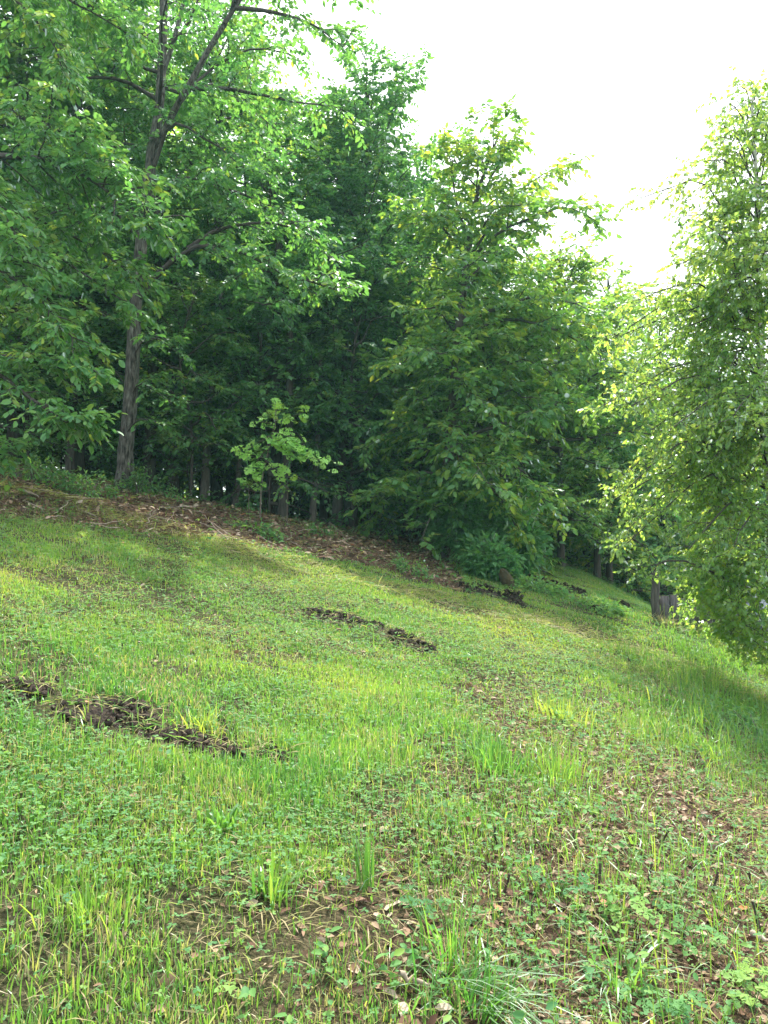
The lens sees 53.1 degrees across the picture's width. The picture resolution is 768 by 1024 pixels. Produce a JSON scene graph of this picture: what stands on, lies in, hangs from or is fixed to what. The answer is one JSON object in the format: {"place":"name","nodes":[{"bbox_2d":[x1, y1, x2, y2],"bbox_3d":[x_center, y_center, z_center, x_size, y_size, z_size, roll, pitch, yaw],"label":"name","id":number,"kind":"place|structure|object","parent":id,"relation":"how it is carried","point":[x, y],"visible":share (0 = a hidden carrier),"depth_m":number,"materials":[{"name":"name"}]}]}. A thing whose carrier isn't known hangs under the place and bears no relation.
{"place":"outdoors","nodes":[
{"label":"outdoors","id":0,"kind":"place"},
{"bbox_2d":[0,465,767,1023],"bbox_3d":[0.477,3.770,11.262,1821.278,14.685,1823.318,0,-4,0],"label":"ground","id":1,"kind":"structure","parent":0,"point":[282,943],"depth_m":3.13,"materials":[{"name":"green plant"}]},
{"bbox_2d":[0,654,65,711],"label":"soil ridge","id":2,"kind":"structure","parent":1,"relation":"on","point":[28,686],"depth_m":3.83,"materials":[{"name":"brown soil"}]},
{"bbox_2d":[0,448,77,487],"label":"bush","id":3,"kind":"object","parent":1,"relation":"on","point":[48,474],"visible":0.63,"depth_m":10.69,"materials":[{"name":"green plant"}]},
{"bbox_2d":[0,268,81,460],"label":"forest sapling","id":4,"kind":"object","parent":1,"relation":"on","point":[22,431],"visible":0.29,"depth_m":13.33,"materials":[{"name":"green plant"}]},
{"bbox_2d":[0,380,104,470],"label":"forest sapling","id":5,"kind":"object","parent":1,"relation":"on","point":[59,454],"visible":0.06,"depth_m":17.25,"materials":[{"name":"green plant"}]},
{"bbox_2d":[0,340,119,463],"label":"slim tree","id":6,"kind":"object","parent":1,"relation":"on","point":[103,444],"visible":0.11,"depth_m":14.01,"materials":[{"name":"green plant"}]},
{"bbox_2d":[0,161,143,465],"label":"beech tree","id":7,"kind":"object","parent":1,"relation":"on","point":[15,435],"visible":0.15,"depth_m":14.03,"materials":[{"name":"green plant"}]},
{"bbox_2d":[41,466,127,498],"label":"bush","id":8,"kind":"object","parent":1,"relation":"on","point":[73,487],"visible":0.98,"depth_m":10.45,"materials":[{"name":"green plant"}]},
{"bbox_2d":[10,860,165,959],"bbox_3d":[-0.834,1.155,2.221,0.396,0.212,0.348,0,-4,0],"label":"grass clump","id":9,"kind":"object","parent":1,"relation":"on","point":[98,899],"visible":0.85,"depth_m":2.23,"materials":[{"name":"plant"}]},
{"bbox_2d":[0,221,185,487],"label":"forest sapling","id":10,"kind":"object","parent":1,"relation":"on","point":[81,395],"visible":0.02,"depth_m":15.73,"materials":[{"name":"green plant"}]},
{"bbox_2d":[0,174,186,473],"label":"forest sapling","id":11,"kind":"object","parent":1,"relation":"on","point":[111,318],"visible":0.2,"depth_m":14.01,"materials":[{"name":"green plant"}]},
{"bbox_2d":[31,367,156,482],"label":"forest sapling","id":12,"kind":"object","parent":1,"relation":"on","point":[88,468],"visible":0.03,"depth_m":17.84,"materials":[{"name":"green plant"}]},
{"bbox_2d":[0,0,200,492],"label":"hickory tree","id":13,"kind":"object","parent":1,"relation":"on","point":[95,152],"visible":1,"depth_m":9.76,"materials":[{"name":"green plant"}]},
{"bbox_2d":[20,294,180,472],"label":"slim tree","id":14,"kind":"object","parent":1,"relation":"on","point":[68,462],"visible":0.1,"depth_m":14.60,"materials":[{"name":"green plant"}]},
{"bbox_2d":[0,0,208,456],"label":"forest tree","id":15,"kind":"object","parent":1,"relation":"on","point":[4,128],"visible":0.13,"depth_m":14.97,"materials":[{"name":"green plant"}]},
{"bbox_2d":[43,685,166,739],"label":"soil ridge","id":16,"kind":"structure","parent":1,"relation":"on","point":[123,707],"depth_m":3.76,"materials":[{"name":"brown soil"}]},
{"bbox_2d":[0,0,251,475],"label":"hickory tree","id":17,"kind":"object","parent":1,"relation":"on","point":[133,148],"visible":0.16,"depth_m":14.98,"materials":[{"name":"green plant"}]},
{"bbox_2d":[0,4,265,478],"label":"forest tree","id":18,"kind":"object","parent":1,"relation":"on","point":[88,456],"visible":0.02,"depth_m":17.61,"materials":[{"name":"green plant"}]},
{"bbox_2d":[111,461,164,495],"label":"bush","id":19,"kind":"object","parent":1,"relation":"on","point":[140,488],"visible":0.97,"depth_m":12.34,"materials":[{"name":"green plant"}]},
{"bbox_2d":[79,354,199,491],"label":"forest sapling","id":20,"kind":"object","parent":1,"relation":"on","point":[116,422],"visible":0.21,"depth_m":15.39,"materials":[{"name":"green plant"}]},
{"bbox_2d":[69,181,234,491],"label":"slim tree","id":21,"kind":"object","parent":1,"relation":"on","point":[148,458],"visible":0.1,"depth_m":15.33,"materials":[{"name":"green plant"}]},
{"bbox_2d":[108,314,233,496],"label":"forest sapling","id":22,"kind":"object","parent":1,"relation":"on","point":[197,492],"visible":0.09,"depth_m":16.69,"materials":[{"name":"green plant"}]},
{"bbox_2d":[154,481,194,501],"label":"bush","id":23,"kind":"object","parent":1,"relation":"on","point":[172,493],"visible":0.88,"depth_m":12.52,"materials":[{"name":"green plant"}]},
{"bbox_2d":[51,196,308,495],"bbox_3d":[-4.400,-3.246,15.642,5.599,6.251,5.345,0,-4,0],"label":"beech tree","id":24,"kind":"object","parent":1,"relation":"on","point":[173,277],"visible":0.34,"depth_m":15.36,"materials":[{"name":"green plant"}]},
{"bbox_2d":[121,708,253,761],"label":"soil ridge","id":25,"kind":"structure","parent":1,"relation":"on","point":[199,738],"depth_m":3.62,"materials":[{"name":"brown soil"}]},
{"bbox_2d":[0,0,382,490],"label":"hickory tree","id":26,"kind":"object","parent":1,"relation":"on","point":[185,99],"visible":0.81,"depth_m":12.57,"materials":[{"name":"green plant"}]},
{"bbox_2d":[97,269,292,499],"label":"forest sapling","id":27,"kind":"object","parent":1,"relation":"on","point":[197,378],"visible":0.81,"depth_m":14.26,"materials":[{"name":"green plant"}]},
{"bbox_2d":[171,705,231,734],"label":"grass clump","id":28,"kind":"object","parent":1,"relation":"on","point":[201,721],"visible":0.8,"depth_m":3.84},
{"bbox_2d":[157,361,261,491],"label":"forest sapling","id":29,"kind":"object","parent":1,"relation":"on","point":[213,473],"visible":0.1,"depth_m":16.45,"materials":[{"name":"green plant"}]},
{"bbox_2d":[71,0,369,503],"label":"beech tree","id":30,"kind":"object","parent":1,"relation":"on","point":[215,485],"visible":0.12,"depth_m":17.49,"materials":[{"name":"green plant"}]},
{"bbox_2d":[198,798,252,836],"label":"grass clump","id":31,"kind":"object","parent":1,"relation":"on","point":[233,813],"visible":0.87,"depth_m":2.91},
{"bbox_2d":[158,269,294,501],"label":"slim tree","id":32,"kind":"object","parent":1,"relation":"on","point":[205,481],"visible":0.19,"depth_m":15.58,"materials":[{"name":"green plant"}]},
{"bbox_2d":[158,278,303,506],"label":"slim tree","id":33,"kind":"object","parent":1,"relation":"on","point":[238,473],"visible":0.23,"depth_m":16.03,"materials":[{"name":"green plant"}]},
{"bbox_2d":[222,413,266,509],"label":"forest sapling","id":34,"kind":"object","parent":1,"relation":"on","point":[233,480],"visible":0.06,"depth_m":18.54,"materials":[{"name":"green plant"}]},
{"bbox_2d":[150,13,347,505],"bbox_3d":[-3.602,-6.434,20.529,6.939,13.715,7.642,1,-4,-11],"label":"forest tree","id":35,"kind":"object","parent":1,"relation":"on","point":[230,488],"visible":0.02,"depth_m":20.18,"materials":[{"name":"green plant"}]},
{"bbox_2d":[237,468,266,515],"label":"oak sapling","id":36,"kind":"object","parent":1,"relation":"on","point":[246,483],"visible":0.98,"depth_m":12.34,"materials":[{"name":"green plant"}]},
{"bbox_2d":[224,514,287,540],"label":"bush","id":37,"kind":"object","parent":1,"relation":"on","point":[264,532],"visible":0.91,"depth_m":10.97,"materials":[{"name":"green plant"}]},
{"bbox_2d":[179,278,345,524],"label":"forest sapling","id":38,"kind":"object","parent":1,"relation":"on","point":[318,401],"visible":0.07,"depth_m":16.81,"materials":[{"name":"green plant"}]},
{"bbox_2d":[150,284,376,527],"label":"forest sapling","id":39,"kind":"object","parent":1,"relation":"on","point":[306,487],"visible":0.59,"depth_m":15.12,"materials":[{"name":"green plant"}]},
{"bbox_2d":[222,850,309,912],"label":"grass clump","id":40,"kind":"object","parent":1,"relation":"on","point":[271,888],"visible":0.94,"depth_m":2.52,"materials":[{"name":"plant"}]},
{"bbox_2d":[201,259,356,517],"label":"slim tree","id":41,"kind":"object","parent":1,"relation":"on","point":[282,508],"visible":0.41,"depth_m":15.69,"materials":[{"name":"green plant"}]},
{"bbox_2d":[118,114,441,519],"bbox_3d":[-2.408,-3.990,16.422,6.060,8.870,6.406,4,-6,-44],"label":"beech tree","id":42,"kind":"object","parent":1,"relation":"on","point":[242,293],"visible":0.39,"depth_m":15.70,"materials":[{"name":"green plant"}]},
{"bbox_2d":[252,734,308,771],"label":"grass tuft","id":43,"kind":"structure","parent":1,"relation":"on","point":[274,747],"depth_m":3.67,"materials":[{"name":"green plant"}]},
{"bbox_2d":[273,482,298,504],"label":"oak sapling","id":44,"kind":"object","parent":1,"relation":"on","point":[282,487],"visible":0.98,"depth_m":12.25,"materials":[{"name":"green plant"}]},
{"bbox_2d":[231,397,342,517],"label":"oak sapling","id":45,"kind":"object","parent":1,"relation":"on","point":[293,444],"visible":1,"depth_m":12.09,"materials":[{"name":"green plant"}]},
{"bbox_2d":[222,380,375,518],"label":"forest sapling","id":46,"kind":"object","parent":1,"relation":"on","point":[292,492],"visible":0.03,"depth_m":20.50,"materials":[{"name":"green plant"}]},
{"bbox_2d":[243,332,392,522],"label":"slim tree","id":47,"kind":"object","parent":1,"relation":"on","point":[313,509],"visible":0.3,"depth_m":16.03,"materials":[{"name":"green plant"}]},
{"bbox_2d":[259,352,384,521],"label":"forest sapling","id":48,"kind":"object","parent":1,"relation":"on","point":[363,466],"visible":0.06,"depth_m":17.37,"materials":[{"name":"green plant"}]},
{"bbox_2d":[302,519,344,539],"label":"bush","id":49,"kind":"object","parent":1,"relation":"on","point":[314,531],"visible":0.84,"depth_m":12.50,"materials":[{"name":"green plant"}]},
{"bbox_2d":[12,455,643,599],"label":"weeds","id":50,"kind":"object","parent":1,"relation":"on","point":[466,578],"visible":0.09,"depth_m":11.86,"materials":[{"name":"green plant"}]},
{"bbox_2d":[228,80,447,521],"bbox_3d":[-1.080,-4.967,18.209,5.494,10.859,6.050,-2,-5,30],"label":"forest tree","id":51,"kind":"object","parent":1,"relation":"on","point":[322,508],"visible":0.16,"depth_m":17.68,"materials":[{"name":"green plant"}]},
{"bbox_2d":[200,23,486,525],"bbox_3d":[-1.034,-5.303,18.225,6.844,11.674,7.433,2,-5,-31],"label":"beech tree","id":52,"kind":"object","parent":1,"relation":"on","point":[386,111],"visible":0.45,"depth_m":17.32,"materials":[{"name":"green plant"}]},
{"bbox_2d":[300,601,393,637],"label":"soil ridge","id":53,"kind":"structure","parent":1,"relation":"on","point":[339,616],"depth_m":7.12,"materials":[{"name":"brown soil"}]},
{"bbox_2d":[250,260,444,529],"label":"forest sapling","id":54,"kind":"object","parent":1,"relation":"on","point":[382,389],"visible":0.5,"depth_m":16.01,"materials":[{"name":"green plant"}]},
{"bbox_2d":[294,318,401,525],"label":"slim tree","id":55,"kind":"object","parent":1,"relation":"on","point":[337,506],"visible":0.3,"depth_m":16.48,"materials":[{"name":"green plant"}]},
{"bbox_2d":[343,819,389,891],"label":"grass clump","id":56,"kind":"object","parent":1,"relation":"on","point":[367,870],"visible":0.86,"depth_m":2.72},
{"bbox_2d":[323,311,412,527],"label":"slim tree","id":57,"kind":"object","parent":1,"relation":"on","point":[371,414],"visible":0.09,"depth_m":17.40,"materials":[{"name":"brown plant"}]},
{"bbox_2d":[0,463,767,1023],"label":"clover","id":58,"kind":"object","parent":1,"relation":"on","point":[362,795],"visible":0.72,"depth_m":3.80,"materials":[{"name":"green plant"}]},
{"bbox_2d":[0,464,767,1023],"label":"leaf litter","id":59,"kind":"object","parent":1,"relation":"on","point":[170,980],"visible":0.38,"depth_m":3.90,"materials":[{"name":"plant"}]},
{"bbox_2d":[0,466,767,1023],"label":"straw","id":60,"kind":"object","parent":1,"relation":"on","point":[452,604],"visible":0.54,"depth_m":4.34,"materials":[{"name":"brown plant"}]},
{"bbox_2d":[0,493,767,1023],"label":"broad weeds","id":61,"kind":"object","parent":1,"relation":"on","point":[246,991],"visible":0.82,"depth_m":3.10,"materials":[{"name":"green plant"}]},
{"bbox_2d":[12,126,764,585],"bbox_3d":[-0.048,-11.497,45.433,80.516,45.974,35.900,0,-4,0],"label":"wood","id":62,"kind":"object","parent":1,"relation":"on","point":[294,428],"depth_m":35.61,"materials":[{"name":"green plant"}]},
{"bbox_2d":[382,623,436,652],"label":"soil ridge","id":63,"kind":"structure","parent":1,"relation":"on","point":[402,633],"depth_m":6.82,"materials":[{"name":"brown soil"}]},
{"bbox_2d":[388,551,438,579],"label":"bush","id":64,"kind":"object","parent":1,"relation":"on","point":[405,567],"visible":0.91,"depth_m":11.17,"materials":[{"name":"green plant"}]},
{"bbox_2d":[319,356,508,541],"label":"forest sapling","id":65,"kind":"object","parent":1,"relation":"on","point":[409,530],"visible":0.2,"depth_m":16.34,"materials":[{"name":"green plant"}]},
{"bbox_2d":[398,970,429,985],"bbox_3d":[0.089,1.369,2.260,0.094,0.045,0.023,0,-4,0],"label":"stick","id":66,"kind":"object","parent":1,"relation":"on","point":[402,973],"visible":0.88,"depth_m":2.25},
{"bbox_2d":[399,884,447,919],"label":"weed plant","id":67,"kind":"object","parent":1,"relation":"on","point":[401,899],"visible":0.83,"depth_m":2.61,"materials":[{"name":"green plant"}]},
{"bbox_2d":[304,143,544,534],"bbox_3d":[0.779,-4.040,19.547,6.459,10.731,6.926,0,-4,0],"label":"maple tree","id":68,"kind":"object","parent":1,"relation":"on","point":[438,204],"visible":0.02,"depth_m":18.97,"materials":[{"name":"green plant"}]},
{"bbox_2d":[381,879,489,981],"bbox_3d":[0.159,1.311,2.408,0.408,0.299,0.297,2,-5,-27],"label":"grass clump","id":69,"kind":"object","parent":1,"relation":"on","point":[452,942],"visible":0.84,"depth_m":2.41,"materials":[{"name":"plant"}]},
{"bbox_2d":[407,447,517,564],"bbox_3d":[1.402,-0.069,13.950,1.995,2.246,1.595,0,-4,0],"label":"bush","id":70,"kind":"object","parent":1,"relation":"on","point":[477,509],"visible":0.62,"depth_m":13.67,"materials":[{"name":"green plant"}]},
{"bbox_2d":[456,577,503,597],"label":"soil ridge","id":71,"kind":"structure","parent":1,"relation":"on","point":[478,589],"depth_m":10.68,"materials":[{"name":"brown soil"}]},
{"bbox_2d":[343,94,625,568],"bbox_3d":[1.908,-3.413,14.630,5.230,9.008,5.318,0,-4,0],"label":"chestnut tree","id":72,"kind":"object","parent":1,"relation":"on","point":[494,228],"visible":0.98,"depth_m":13.96,"materials":[{"name":"green plant"}]},
{"bbox_2d":[450,530,527,582],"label":"bush","id":73,"kind":"object","parent":1,"relation":"on","point":[487,559],"visible":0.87,"depth_m":12.44,"materials":[{"name":"green plant"}]},
{"bbox_2d":[354,218,637,577],"bbox_3d":[2.224,-2.300,16.152,5.996,7.944,6.100,0,-4,0],"label":"maple tree","id":74,"kind":"object","parent":1,"relation":"on","point":[536,464],"visible":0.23,"depth_m":15.75,"materials":[{"name":"green plant"}]},
{"bbox_2d":[388,906,613,1023],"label":"grass clump","id":75,"kind":"object","parent":1,"relation":"on","point":[498,999],"visible":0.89,"depth_m":2.24,"materials":[{"name":"plant"}]},
{"bbox_2d":[452,717,553,786],"bbox_3d":[0.621,1.290,4.145,0.564,0.361,0.511,2,-5,-29],"label":"grass clump","id":76,"kind":"object","parent":1,"relation":"on","point":[491,756],"visible":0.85,"depth_m":4.12,"materials":[{"name":"plant"}]},
{"bbox_2d":[499,568,515,588],"bbox_3d":[1.938,1.076,12.107,0.265,0.379,0.251,0,-4,0],"label":"boulder","id":77,"kind":"object","parent":1,"relation":"on","point":[505,576],"visible":0.77,"depth_m":12.02,"materials":[{"name":"stone"}]},
{"bbox_2d":[502,585,526,607],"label":"soil ridge","id":78,"kind":"structure","parent":1,"relation":"on","point":[514,597],"depth_m":10.51,"materials":[{"name":"brown soil"}]},
{"bbox_2d":[486,492,566,576],"bbox_3d":[2.501,0.440,14.216,1.605,1.660,1.257,0,-4,0],"label":"bush","id":79,"kind":"object","parent":1,"relation":"on","point":[541,542],"visible":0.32,"depth_m":13.99,"materials":[{"name":"green plant"}]},
{"bbox_2d":[503,571,579,599],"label":"bush","id":80,"kind":"object","parent":1,"relation":"on","point":[543,586],"visible":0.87,"depth_m":12.06,"materials":[{"name":"green plant"}]},
{"bbox_2d":[527,572,587,594],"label":"soil ridge","id":81,"kind":"structure","parent":1,"relation":"on","point":[578,590],"depth_m":12.95,"materials":[{"name":"brown soil"}]},
{"bbox_2d":[523,719,592,793],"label":"grass clump","id":82,"kind":"object","parent":1,"relation":"on","point":[572,766],"visible":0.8,"depth_m":4.21,"materials":[{"name":"plant"}]},
{"bbox_2d":[527,865,591,899],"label":"weed plant","id":83,"kind":"object","parent":1,"relation":"on","point":[538,875],"visible":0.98,"depth_m":2.94,"materials":[{"name":"green plant"}]},
{"bbox_2d":[522,684,597,729],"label":"grass clump","id":84,"kind":"object","parent":1,"relation":"on","point":[554,706],"visible":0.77,"depth_m":5.47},
{"bbox_2d":[477,229,699,566],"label":"maple tree","id":85,"kind":"object","parent":1,"relation":"on","point":[574,274],"visible":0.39,"depth_m":17.13,"materials":[{"name":"green plant"}]},
{"bbox_2d":[568,592,633,617],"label":"bush","id":86,"kind":"object","parent":1,"relation":"on","point":[613,608],"visible":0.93,"depth_m":11.56,"materials":[{"name":"green plant"}]},
{"bbox_2d":[531,347,702,584],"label":"maple tree","id":87,"kind":"object","parent":1,"relation":"on","point":[597,559],"visible":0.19,"depth_m":17.95,"materials":[{"name":"green plant"}]},
{"bbox_2d":[575,503,669,598],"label":"forest sapling","id":88,"kind":"object","parent":1,"relation":"on","point":[617,580],"visible":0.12,"depth_m":21.15,"materials":[{"name":"green plant"}]},
{"bbox_2d":[551,260,706,598],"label":"maple tree","id":89,"kind":"object","parent":1,"relation":"on","point":[605,559],"visible":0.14,"depth_m":19.87,"materials":[{"name":"green plant"}]},
{"bbox_2d":[594,884,663,929],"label":"weed plant","id":90,"kind":"object","parent":1,"relation":"on","point":[646,914],"visible":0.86,"depth_m":2.84,"materials":[{"name":"green plant"}]},
{"bbox_2d":[558,927,703,1020],"bbox_3d":[0.836,1.479,2.594,0.733,0.231,0.472,4,-5,-42],"label":"grass clump","id":91,"kind":"object","parent":1,"relation":"on","point":[611,980],"visible":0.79,"depth_m":2.51,"materials":[{"name":"plant"}]},
{"bbox_2d":[573,632,690,678],"bbox_3d":[2.914,1.646,8.916,1.343,0.597,1.042,3,-5,-34],"label":"grass clump","id":92,"kind":"object","parent":1,"relation":"on","point":[648,655],"visible":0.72,"depth_m":8.96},
{"bbox_2d":[614,982,703,1019],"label":"weed plant","id":93,"kind":"object","parent":1,"relation":"on","point":[674,1005],"visible":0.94,"depth_m":2.36,"materials":[{"name":"green plant"}]},
{"bbox_2d":[601,492,722,607],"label":"forest sapling","id":94,"kind":"object","parent":1,"relation":"on","point":[665,551],"visible":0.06,"depth_m":22.30,"materials":[{"name":"green plant"}]},
{"bbox_2d":[576,62,767,676],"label":"birch tree","id":95,"kind":"object","parent":1,"relation":"on","point":[709,389],"visible":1,"depth_m":8.78,"materials":[{"name":"green plant"}]},
{"bbox_2d":[651,877,694,914],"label":"weed plant","id":96,"kind":"object","parent":1,"relation":"on","point":[669,906],"visible":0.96,"depth_m":3.05,"materials":[{"name":"green plant"}]},
{"bbox_2d":[589,293,766,608],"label":"maple tree","id":97,"kind":"object","parent":1,"relation":"on","point":[642,347],"visible":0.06,"depth_m":23.06,"materials":[{"name":"green plant"}]},
{"bbox_2d":[650,568,720,634],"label":"old wall","id":98,"kind":"structure","parent":1,"relation":"on","point":[665,602],"depth_m":12.13,"materials":[{"name":"grey wood"}]},
{"bbox_2d":[668,914,727,963],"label":"weed plant","id":99,"kind":"object","parent":1,"relation":"on","point":[710,930],"visible":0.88,"depth_m":2.77,"materials":[{"name":"green plant"}]},
{"bbox_2d":[635,817,765,882],"bbox_3d":[1.481,1.571,3.647,0.630,0.246,0.716,1,-4,-20],"label":"grass clump","id":100,"kind":"object","parent":1,"relation":"on","point":[712,854],"visible":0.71,"depth_m":3.66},
{"bbox_2d":[648,611,758,660],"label":"dry grass","id":101,"kind":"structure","parent":1,"relation":"on","point":[673,623],"depth_m":11.80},
{"bbox_2d":[682,633,767,679],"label":"grass clump","id":102,"kind":"object","parent":1,"relation":"on","point":[722,656],"visible":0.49,"depth_m":10.62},
{"bbox_2d":[693,350,766,559],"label":"forest tree","id":103,"kind":"object","parent":1,"relation":"on","point":[761,489],"visible":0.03,"depth_m":31.79,"materials":[{"name":"green plant"}]},
{"bbox_2d":[697,694,767,743],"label":"bush","id":104,"kind":"object","parent":1,"relation":"on","point":[738,715],"visible":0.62,"depth_m":6.92,"materials":[{"name":"green plant"}]},
{"bbox_2d":[721,963,767,1011],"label":"weed plant","id":105,"kind":"object","parent":1,"relation":"on","point":[740,975],"visible":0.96,"depth_m":2.57,"materials":[{"name":"green plant"}]},
{"bbox_2d":[0,0,767,543],"label":"sky","id":106,"kind":"structure","parent":0,"point":[618,82],"materials":[{"name":"white"}]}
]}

